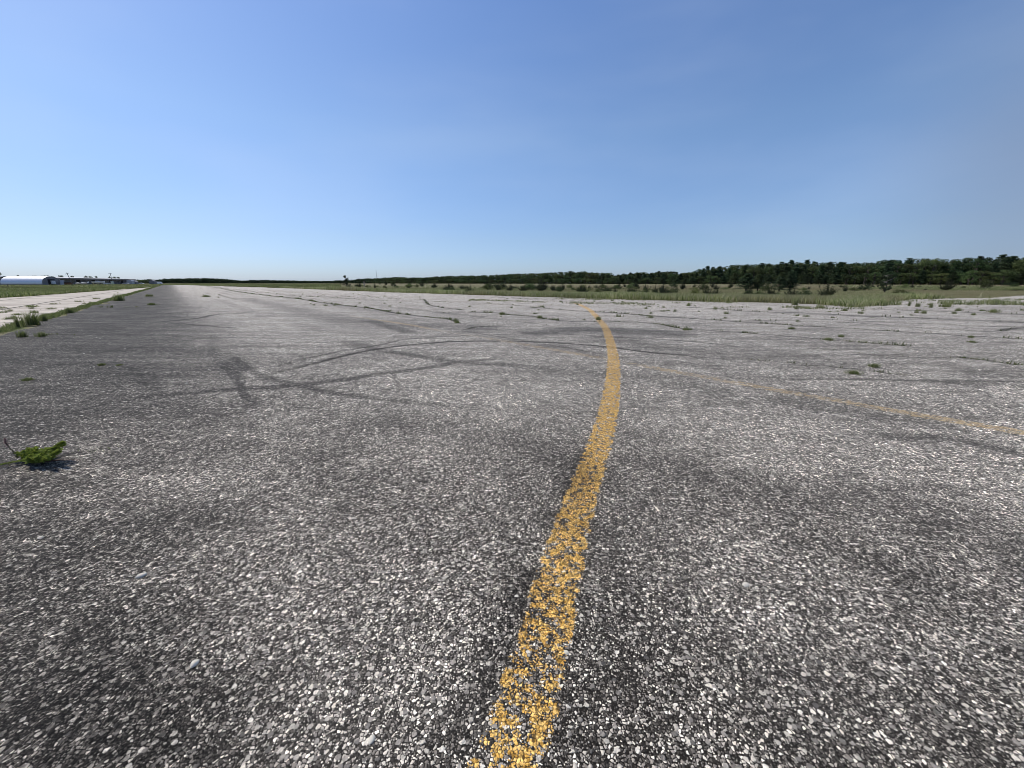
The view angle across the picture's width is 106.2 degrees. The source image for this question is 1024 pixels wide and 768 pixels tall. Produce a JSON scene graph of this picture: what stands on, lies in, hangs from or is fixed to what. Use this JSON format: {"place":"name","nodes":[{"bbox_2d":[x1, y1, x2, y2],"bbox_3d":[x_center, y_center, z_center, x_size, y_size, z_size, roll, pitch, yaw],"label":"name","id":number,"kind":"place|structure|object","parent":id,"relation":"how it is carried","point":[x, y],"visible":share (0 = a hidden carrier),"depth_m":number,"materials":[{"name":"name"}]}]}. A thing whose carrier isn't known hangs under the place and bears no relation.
{"place":"outdoors","nodes":[
{"label":"outdoors","id":0,"kind":"place"},
{"bbox_2d":[0,283,1023,335],"bbox_3d":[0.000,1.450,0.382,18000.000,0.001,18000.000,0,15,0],"label":"ground","id":1,"kind":"structure","parent":0,"point":[352,284],"depth_m":210.56,"materials":[{"name":"green plant"}]},
{"bbox_2d":[11,315,19,326],"bbox_3d":[-16.980,-2.201,13.146,0.282,0.497,0.290,12,19,39],"label":"weed","id":2,"kind":"object","parent":1,"relation":"on","point":[15,320],"visible":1,"depth_m":13.14,"materials":[{"name":"green plant"}]},
{"bbox_2d":[0,276,59,284],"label":"barrel roof shed","id":3,"kind":"structure","parent":1,"relation":"on","point":[28,280],"depth_m":242.11,"materials":[{"name":"white metal"}]},
{"bbox_2d":[17,309,43,325],"bbox_3d":[-17.057,-2.369,13.586,0.624,0.597,0.681,0,15,0],"label":"weed","id":4,"kind":"object","parent":1,"relation":"on","point":[28,320],"visible":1,"depth_m":13.60,"materials":[{"name":"green plant"}]},
{"bbox_2d":[0,276,127,284],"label":"long hangar","id":5,"kind":"structure","parent":1,"relation":"on","point":[86,280],"depth_m":302.61,"materials":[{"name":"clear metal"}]},
{"bbox_2d":[0,287,151,326],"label":"concrete apron","id":6,"kind":"object","parent":1,"relation":"on","point":[16,305],"visible":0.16,"depth_m":31.42,"materials":[{"name":"grey concrete"}]},
{"bbox_2d":[0,285,161,333],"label":"edge grass","id":7,"kind":"structure","parent":1,"relation":"on","point":[11,326],"depth_m":18.84,"materials":[{"name":"green plant"}]},
{"bbox_2d":[0,283,341,297],"bbox_3d":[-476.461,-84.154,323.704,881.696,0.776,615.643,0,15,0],"label":"meadow grass","id":8,"kind":"structure","parent":1,"relation":"on","point":[12,290],"depth_m":114.98,"materials":[{"name":"green plant"}]},
{"bbox_2d":[136,278,369,283],"bbox_3d":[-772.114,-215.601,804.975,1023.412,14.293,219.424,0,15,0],"label":"distant wood","id":9,"kind":"object","parent":1,"relation":"on","point":[198,280],"visible":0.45,"depth_m":786.21,"materials":[{"name":"green plant"}]},
{"bbox_2d":[0,285,1023,767],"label":"runway","id":10,"kind":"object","parent":1,"relation":"on","point":[326,527],"visible":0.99,"depth_m":2.35,"materials":[{"name":"grey asphalt"}]},
{"bbox_2d":[15,329,28,337],"bbox_3d":[-13.666,-1.417,10.715,0.244,0.219,0.238,0,15,0],"label":"weed","id":11,"kind":"object","parent":10,"relation":"on","point":[21,335],"visible":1,"depth_m":10.71,"materials":[{"name":"green plant"}]},
{"bbox_2d":[0,438,66,464],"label":"roadside weed","id":12,"kind":"object","parent":10,"relation":"on","point":[35,455],"visible":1,"depth_m":3.21,"materials":[{"name":"green plant"}]},
{"bbox_2d":[34,331,47,336],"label":"weed","id":13,"kind":"object","parent":10,"relation":"on","point":[40,334],"visible":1,"depth_m":10.81,"materials":[{"name":"green plant"}]},
{"bbox_2d":[39,312,49,320],"bbox_3d":[-18.488,-2.683,15.183,0.322,0.391,0.294,7,16,26],"label":"weed","id":14,"kind":"object","parent":10,"relation":"on","point":[42,318],"visible":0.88,"depth_m":15.15,"materials":[{"name":"green plant"}]},
{"bbox_2d":[64,307,77,312],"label":"weed","id":15,"kind":"object","parent":10,"relation":"on","point":[68,310],"visible":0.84,"depth_m":19.11,"materials":[{"name":"green plant"}]},
{"bbox_2d":[111,293,124,300],"bbox_3d":[-32.932,-7.288,32.139,0.899,0.656,0.842,6,16,20],"label":"weed","id":16,"kind":"object","parent":10,"relation":"on","point":[117,298],"visible":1,"depth_m":32.11,"materials":[{"name":"green plant"}]},
{"bbox_2d":[135,572,146,578],"bbox_3d":[-1.921,0.993,1.992,0.033,0.022,0.045,14,20,43],"label":"stone","id":17,"kind":"object","parent":10,"relation":"on","point":[141,575],"visible":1,"depth_m":1.99,"materials":[{"name":"white stone"}]},
{"bbox_2d":[190,659,198,667],"bbox_3d":[-1.265,1.114,1.533,0.027,0.019,0.036,0,15,-1],"label":"stone","id":18,"kind":"object","parent":10,"relation":"on","point":[195,662],"visible":1,"depth_m":1.53,"materials":[{"name":"white stone"}]},
{"bbox_2d":[368,734,374,743],"bbox_3d":[-0.467,1.181,1.278,0.021,0.015,0.029,-1,15,-3],"label":"stone","id":19,"kind":"object","parent":10,"relation":"on","point":[371,739],"visible":1,"depth_m":1.27,"materials":[{"name":"white stone"}]},
{"bbox_2d":[8,285,1022,465],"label":"crack weeds","id":20,"kind":"object","parent":10,"relation":"on","point":[397,312],"visible":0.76,"depth_m":15.55,"materials":[{"name":"green plant"}]},
{"bbox_2d":[464,303,620,767],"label":"yellow line","id":21,"kind":"object","parent":10,"relation":"on","point":[519,727],"visible":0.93,"depth_m":1.71,"materials":[{"name":"paint"}]},
{"bbox_2d":[343,315,1023,434],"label":"faded line","id":22,"kind":"object","parent":10,"relation":"on","point":[936,417],"visible":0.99,"depth_m":5.32,"materials":[{"name":"paint"}]},
{"bbox_2d":[469,297,1023,309],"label":"broken edge grass","id":23,"kind":"structure","parent":10,"relation":"on","point":[987,302],"depth_m":27.00,"materials":[{"name":"green plant"}]},
{"bbox_2d":[844,370,863,375],"bbox_3d":[5.685,-0.207,6.390,0.304,0.084,0.265,0,15,0],"label":"grass tuft","id":24,"kind":"object","parent":10,"relation":"on","point":[855,372],"visible":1,"depth_m":6.38,"materials":[{"name":"green plant"}]},
{"bbox_2d":[938,301,953,306],"bbox_3d":[26.867,-4.953,23.750,0.783,0.415,0.691,4,15,15],"label":"weed","id":25,"kind":"object","parent":10,"relation":"on","point":[946,304],"visible":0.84,"depth_m":23.75,"materials":[{"name":"green plant"}]},
{"bbox_2d":[525,282,538,289],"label":"shrub","id":26,"kind":"object","parent":1,"relation":"on","point":[534,287],"visible":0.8,"depth_m":80.58,"materials":[{"name":"green plant"}]},
{"bbox_2d":[359,259,1023,284],"bbox_3d":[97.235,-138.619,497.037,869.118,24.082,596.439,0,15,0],"label":"wood","id":27,"kind":"object","parent":1,"relation":"on","point":[724,272],"visible":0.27,"depth_m":416.79,"materials":[{"name":"green plant"}]},
{"bbox_2d":[687,277,696,283],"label":"pine tree","id":28,"kind":"object","parent":1,"relation":"on","point":[691,280],"visible":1,"depth_m":380.97,"materials":[{"name":"green plant"}]},
{"bbox_2d":[698,268,706,281],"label":"pine tree","id":29,"kind":"object","parent":1,"relation":"on","point":[703,272],"visible":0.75,"depth_m":387.44,"materials":[{"name":"green plant"}]},
{"bbox_2d":[696,280,710,289],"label":"shrub","id":30,"kind":"object","parent":1,"relation":"on","point":[703,285],"visible":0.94,"depth_m":76.44,"materials":[{"name":"green plant"}]},
{"bbox_2d":[705,275,716,282],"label":"broadleaf tree","id":31,"kind":"object","parent":1,"relation":"on","point":[710,277],"visible":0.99,"depth_m":367.12,"materials":[{"name":"green plant"}]},
{"bbox_2d":[714,266,722,283],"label":"pine tree","id":32,"kind":"object","parent":1,"relation":"on","point":[719,272],"visible":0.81,"depth_m":379.11,"materials":[{"name":"green plant"}]},
{"bbox_2d":[725,269,731,282],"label":"pine tree","id":33,"kind":"object","parent":1,"relation":"on","point":[728,273],"visible":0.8,"depth_m":370.31,"materials":[{"name":"green plant"}]},
{"bbox_2d":[728,273,739,283],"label":"pine tree","id":34,"kind":"object","parent":1,"relation":"on","point":[735,278],"visible":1,"depth_m":351.05,"materials":[{"name":"green plant"}]},
{"bbox_2d":[727,270,742,282],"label":"broadleaf tree","id":35,"kind":"object","parent":1,"relation":"on","point":[736,271],"visible":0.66,"depth_m":363.32,"materials":[{"name":"green plant"}]},
{"bbox_2d":[733,273,758,290],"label":"pine tree","id":36,"kind":"object","parent":1,"relation":"on","point":[746,279],"visible":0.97,"depth_m":69.15,"materials":[{"name":"green plant"}]},
{"bbox_2d":[746,267,760,278],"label":"broadleaf tree","id":37,"kind":"object","parent":1,"relation":"on","point":[752,270],"visible":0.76,"depth_m":353.71,"materials":[{"name":"green plant"}]},
{"bbox_2d":[750,274,765,290],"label":"pine tree","id":38,"kind":"object","parent":1,"relation":"on","point":[760,280],"visible":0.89,"depth_m":69.10,"materials":[{"name":"green plant"}]},
{"bbox_2d":[758,281,774,291],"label":"shrub","id":39,"kind":"object","parent":1,"relation":"on","point":[766,288],"visible":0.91,"depth_m":65.70,"materials":[{"name":"green plant"}]},
{"bbox_2d":[764,275,774,282],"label":"pine tree","id":40,"kind":"object","parent":1,"relation":"on","point":[768,278],"visible":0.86,"depth_m":336.14,"materials":[{"name":"green plant"}]},
{"bbox_2d":[770,264,779,282],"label":"pine tree","id":41,"kind":"object","parent":1,"relation":"on","point":[776,271],"visible":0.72,"depth_m":345.62,"materials":[{"name":"green plant"}]},
{"bbox_2d":[772,276,788,291],"bbox_3d":[44.326,-16.553,63.604,2.685,2.600,3.393,5,16,19],"label":"pine tree","id":42,"kind":"object","parent":1,"relation":"on","point":[782,280],"visible":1,"depth_m":63.34,"materials":[{"name":"green plant"}]},
{"bbox_2d":[777,263,792,280],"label":"pine tree","id":43,"kind":"object","parent":1,"relation":"on","point":[786,266],"visible":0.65,"depth_m":344.40,"materials":[{"name":"green plant"}]},
{"bbox_2d":[782,274,801,290],"bbox_3d":[46.066,-16.654,63.378,2.668,2.910,3.027,-1,15,-4],"label":"pine tree","id":44,"kind":"object","parent":1,"relation":"on","point":[792,282],"visible":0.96,"depth_m":63.18,"materials":[{"name":"green plant"}]},
{"bbox_2d":[791,264,799,277],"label":"pine tree","id":45,"kind":"object","parent":1,"relation":"on","point":[795,270],"visible":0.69,"depth_m":335.19,"materials":[{"name":"green plant"}]},
{"bbox_2d":[794,264,807,283],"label":"pine tree","id":46,"kind":"object","parent":1,"relation":"on","point":[802,270],"visible":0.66,"depth_m":331.74,"materials":[{"name":"green plant"}]},
{"bbox_2d":[796,274,805,284],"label":"pine tree","id":47,"kind":"object","parent":1,"relation":"on","point":[800,279],"visible":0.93,"depth_m":323.46,"materials":[{"name":"green plant"}]},
{"bbox_2d":[800,273,813,284],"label":"pine tree","id":48,"kind":"object","parent":1,"relation":"on","point":[809,280],"visible":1,"depth_m":315.08,"materials":[{"name":"green plant"}]},
{"bbox_2d":[806,266,818,283],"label":"broadleaf tree","id":49,"kind":"object","parent":1,"relation":"on","point":[812,269],"visible":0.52,"depth_m":328.53,"materials":[{"name":"green plant"}]},
{"bbox_2d":[814,274,825,283],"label":"pine tree","id":50,"kind":"object","parent":1,"relation":"on","point":[819,279],"visible":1,"depth_m":311.92,"materials":[{"name":"green plant"}]},
{"bbox_2d":[813,264,828,281],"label":"pine tree","id":51,"kind":"object","parent":1,"relation":"on","point":[821,268],"visible":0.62,"depth_m":322.82,"materials":[{"name":"green plant"}]},
{"bbox_2d":[821,275,829,284],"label":"pine tree","id":52,"kind":"object","parent":1,"relation":"on","point":[826,277],"visible":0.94,"depth_m":311.12,"materials":[{"name":"green plant"}]},
{"bbox_2d":[821,262,835,284],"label":"pine tree","id":53,"kind":"object","parent":1,"relation":"on","point":[828,267],"visible":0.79,"depth_m":319.20,"materials":[{"name":"green plant"}]},
{"bbox_2d":[817,282,840,295],"bbox_3d":[34.593,-10.290,41.952,1.994,1.581,2.303,8,17,28],"label":"cedar bush","id":54,"kind":"object","parent":1,"relation":"on","point":[830,292],"visible":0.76,"depth_m":41.80,"materials":[{"name":"green plant"}]},
{"bbox_2d":[829,272,843,284],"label":"pine tree","id":55,"kind":"object","parent":1,"relation":"on","point":[833,278],"visible":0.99,"depth_m":305.31,"materials":[{"name":"green plant"}]},
{"bbox_2d":[829,262,848,284],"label":"pine tree","id":56,"kind":"object","parent":1,"relation":"on","point":[839,264],"visible":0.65,"depth_m":316.16,"materials":[{"name":"green plant"}]},
{"bbox_2d":[839,274,853,284],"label":"broadleaf tree","id":57,"kind":"object","parent":1,"relation":"on","point":[846,276],"visible":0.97,"depth_m":304.16,"materials":[{"name":"green plant"}]},
{"bbox_2d":[839,263,861,284],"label":"broadleaf tree","id":58,"kind":"object","parent":1,"relation":"on","point":[847,267],"visible":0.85,"depth_m":311.33,"materials":[{"name":"green plant"}]},
{"bbox_2d":[846,276,862,284],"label":"broadleaf tree","id":59,"kind":"object","parent":1,"relation":"on","point":[855,278],"visible":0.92,"depth_m":299.49,"materials":[{"name":"green plant"}]},
{"bbox_2d":[857,273,873,284],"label":"broadleaf tree","id":60,"kind":"object","parent":1,"relation":"on","point":[865,275],"visible":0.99,"depth_m":292.90,"materials":[{"name":"green plant"}]},
{"bbox_2d":[858,283,873,289],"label":"shrub","id":61,"kind":"object","parent":1,"relation":"on","point":[867,287],"visible":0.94,"depth_m":74.23,"materials":[{"name":"green plant"}]},
{"bbox_2d":[859,264,879,283],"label":"broadleaf tree","id":62,"kind":"object","parent":1,"relation":"on","point":[864,269],"visible":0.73,"depth_m":304.44,"materials":[{"name":"green plant"}]},
{"bbox_2d":[868,272,880,284],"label":"broadleaf tree","id":63,"kind":"object","parent":1,"relation":"on","point":[874,274],"visible":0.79,"depth_m":293.80,"materials":[{"name":"green plant"}]},
{"bbox_2d":[867,265,884,284],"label":"broadleaf tree","id":64,"kind":"object","parent":1,"relation":"on","point":[879,267],"visible":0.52,"depth_m":302.18,"materials":[{"name":"green plant"}]},
{"bbox_2d":[874,274,893,291],"bbox_3d":[56.936,-15.309,58.447,2.028,2.838,2.546,-4,15,-14],"label":"dead topped cedar","id":65,"kind":"object","parent":1,"relation":"on","point":[884,283],"visible":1,"depth_m":58.52,"materials":[{"name":"green plant"}]},
{"bbox_2d":[875,272,892,282],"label":"pine tree","id":66,"kind":"object","parent":1,"relation":"on","point":[881,278],"visible":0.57,"depth_m":288.77,"materials":[{"name":"green plant"}]},
{"bbox_2d":[877,260,895,281],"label":"pine tree","id":67,"kind":"object","parent":1,"relation":"on","point":[889,264],"visible":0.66,"depth_m":296.94,"materials":[{"name":"green plant"}]},
{"bbox_2d":[882,271,901,284],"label":"broadleaf tree","id":68,"kind":"object","parent":1,"relation":"on","point":[890,273],"visible":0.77,"depth_m":281.87,"materials":[{"name":"green plant"}]},
{"bbox_2d":[891,263,905,284],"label":"broadleaf tree","id":69,"kind":"object","parent":1,"relation":"on","point":[897,270],"visible":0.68,"depth_m":296.67,"materials":[{"name":"green plant"}]},
{"bbox_2d":[894,273,910,284],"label":"broadleaf tree","id":70,"kind":"object","parent":1,"relation":"on","point":[902,278],"visible":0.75,"depth_m":284.22,"materials":[{"name":"green plant"}]},
{"bbox_2d":[894,264,917,283],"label":"broadleaf tree","id":71,"kind":"object","parent":1,"relation":"on","point":[907,265],"visible":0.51,"depth_m":295.29,"materials":[{"name":"green plant"}]},
{"bbox_2d":[904,258,914,264],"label":"pine tree","id":72,"kind":"object","parent":1,"relation":"on","point":[909,261],"visible":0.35,"depth_m":311.57,"materials":[{"name":"green plant"}]},
{"bbox_2d":[902,273,920,284],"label":"broadleaf tree","id":73,"kind":"object","parent":1,"relation":"on","point":[909,275],"visible":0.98,"depth_m":282.38,"materials":[{"name":"green plant"}]},
{"bbox_2d":[906,264,924,283],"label":"broadleaf tree","id":74,"kind":"object","parent":1,"relation":"on","point":[920,268],"visible":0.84,"depth_m":291.04,"materials":[{"name":"green plant"}]},
{"bbox_2d":[913,270,930,284],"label":"pine tree","id":75,"kind":"object","parent":1,"relation":"on","point":[922,279],"visible":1,"depth_m":277.85,"materials":[{"name":"green plant"}]},
{"bbox_2d":[912,261,937,284],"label":"broadleaf tree","id":76,"kind":"object","parent":1,"relation":"on","point":[922,263],"visible":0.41,"depth_m":290.76,"materials":[{"name":"green plant"}]},
{"bbox_2d":[920,258,940,270],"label":"broadleaf tree","id":77,"kind":"object","parent":1,"relation":"on","point":[929,260],"visible":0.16,"depth_m":296.49,"materials":[{"name":"green plant"}]},
{"bbox_2d":[925,274,940,284],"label":"broadleaf tree","id":78,"kind":"object","parent":1,"relation":"on","point":[931,276],"visible":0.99,"depth_m":274.45,"materials":[{"name":"green plant"}]},
{"bbox_2d":[924,262,947,283],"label":"broadleaf tree","id":79,"kind":"object","parent":1,"relation":"on","point":[939,265],"visible":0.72,"depth_m":283.49,"materials":[{"name":"green plant"}]},
{"bbox_2d":[932,273,949,284],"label":"broadleaf tree","id":80,"kind":"object","parent":1,"relation":"on","point":[942,276],"visible":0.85,"depth_m":271.32,"materials":[{"name":"green plant"}]},
{"bbox_2d":[936,263,951,283],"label":"pine tree","id":81,"kind":"object","parent":1,"relation":"on","point":[944,267],"visible":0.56,"depth_m":283.96,"materials":[{"name":"green plant"}]},
{"bbox_2d":[940,278,959,289],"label":"cedar bush","id":82,"kind":"object","parent":1,"relation":"on","point":[948,287],"visible":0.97,"depth_m":76.68,"materials":[{"name":"green plant"}]},
{"bbox_2d":[946,272,960,282],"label":"pine tree","id":83,"kind":"object","parent":1,"relation":"on","point":[952,279],"visible":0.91,"depth_m":267.53,"materials":[{"name":"green plant"}]},
{"bbox_2d":[945,261,964,280],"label":"pine tree","id":84,"kind":"object","parent":1,"relation":"on","point":[956,264],"visible":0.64,"depth_m":278.25,"materials":[{"name":"green plant"}]},
{"bbox_2d":[949,258,972,283],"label":"broadleaf tree","id":85,"kind":"object","parent":1,"relation":"on","point":[967,259],"visible":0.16,"depth_m":289.89,"materials":[{"name":"green plant"}]},
{"bbox_2d":[953,272,972,284],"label":"broadleaf tree","id":86,"kind":"object","parent":1,"relation":"on","point":[960,274],"visible":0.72,"depth_m":267.81,"materials":[{"name":"green plant"}]},
{"bbox_2d":[961,270,980,284],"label":"broadleaf tree","id":87,"kind":"object","parent":1,"relation":"on","point":[968,277],"visible":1,"depth_m":259.36,"materials":[{"name":"green plant"}]},
{"bbox_2d":[964,259,991,284],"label":"broadleaf tree","id":88,"kind":"object","parent":1,"relation":"on","point":[976,264],"visible":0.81,"depth_m":271.37,"materials":[{"name":"green plant"}]},
{"bbox_2d":[971,262,994,284],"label":"broadleaf tree","id":89,"kind":"object","parent":1,"relation":"on","point":[984,269],"visible":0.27,"depth_m":272.73,"materials":[{"name":"green plant"}]},
{"bbox_2d":[976,279,994,288],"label":"shrub","id":90,"kind":"object","parent":1,"relation":"on","point":[984,285],"visible":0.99,"depth_m":92.86,"materials":[{"name":"green plant"}]},
{"bbox_2d":[982,262,1002,284],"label":"pine tree","id":91,"kind":"object","parent":1,"relation":"on","point":[995,268],"visible":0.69,"depth_m":266.43,"materials":[{"name":"green plant"}]},
{"bbox_2d":[985,257,1000,262],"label":"broadleaf tree","id":92,"kind":"object","parent":1,"relation":"on","point":[991,259],"visible":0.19,"depth_m":285.55,"materials":[{"name":"green plant"}]},
{"bbox_2d":[985,272,1002,283],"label":"broadleaf tree","id":93,"kind":"object","parent":1,"relation":"on","point":[993,279],"visible":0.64,"depth_m":258.89,"materials":[{"name":"green plant"}]},
{"bbox_2d":[994,254,1006,284],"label":"pine tree","id":94,"kind":"object","parent":1,"relation":"on","point":[1003,256],"visible":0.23,"depth_m":283.72,"materials":[{"name":"green plant"}]},
{"bbox_2d":[986,256,1018,284],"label":"pine tree","id":95,"kind":"object","parent":1,"relation":"on","point":[1005,264],"visible":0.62,"depth_m":267.00,"materials":[{"name":"green plant"}]},
{"bbox_2d":[991,270,1018,284],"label":"broadleaf tree","id":96,"kind":"object","parent":1,"relation":"on","point":[1006,272],"visible":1,"depth_m":250.06,"materials":[{"name":"green plant"}]},
{"bbox_2d":[995,272,1018,283],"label":"pine tree","id":97,"kind":"object","parent":1,"relation":"on","point":[1010,280],"visible":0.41,"depth_m":255.08,"materials":[{"name":"green plant"}]},
{"bbox_2d":[1010,260,1023,274],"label":"broadleaf tree","id":98,"kind":"object","parent":1,"relation":"on","point":[1018,268],"visible":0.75,"depth_m":262.33,"materials":[{"name":"green plant"}]},
{"bbox_2d":[1012,272,1023,284],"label":"pine tree","id":99,"kind":"object","parent":1,"relation":"on","point":[1020,280],"visible":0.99,"depth_m":251.33,"materials":[{"name":"green plant"}]},
{"bbox_2d":[0,0,1023,282],"label":"sky","id":100,"kind":"structure","parent":0,"point":[300,140],"materials":[{"name":"blue"}]},
{"bbox_2d":[279,285,1023,307],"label":"tall grass","id":101,"kind":"structure","parent":0,"point":[855,298],"depth_m":39.21,"materials":[{"name":"green plant"}]},
{"bbox_2d":[341,284,1023,290],"bbox_3d":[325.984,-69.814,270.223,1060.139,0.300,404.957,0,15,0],"label":"dry grass","id":102,"kind":"structure","parent":0,"point":[969,288],"depth_m":114.31,"materials":[{"name":"plant"}]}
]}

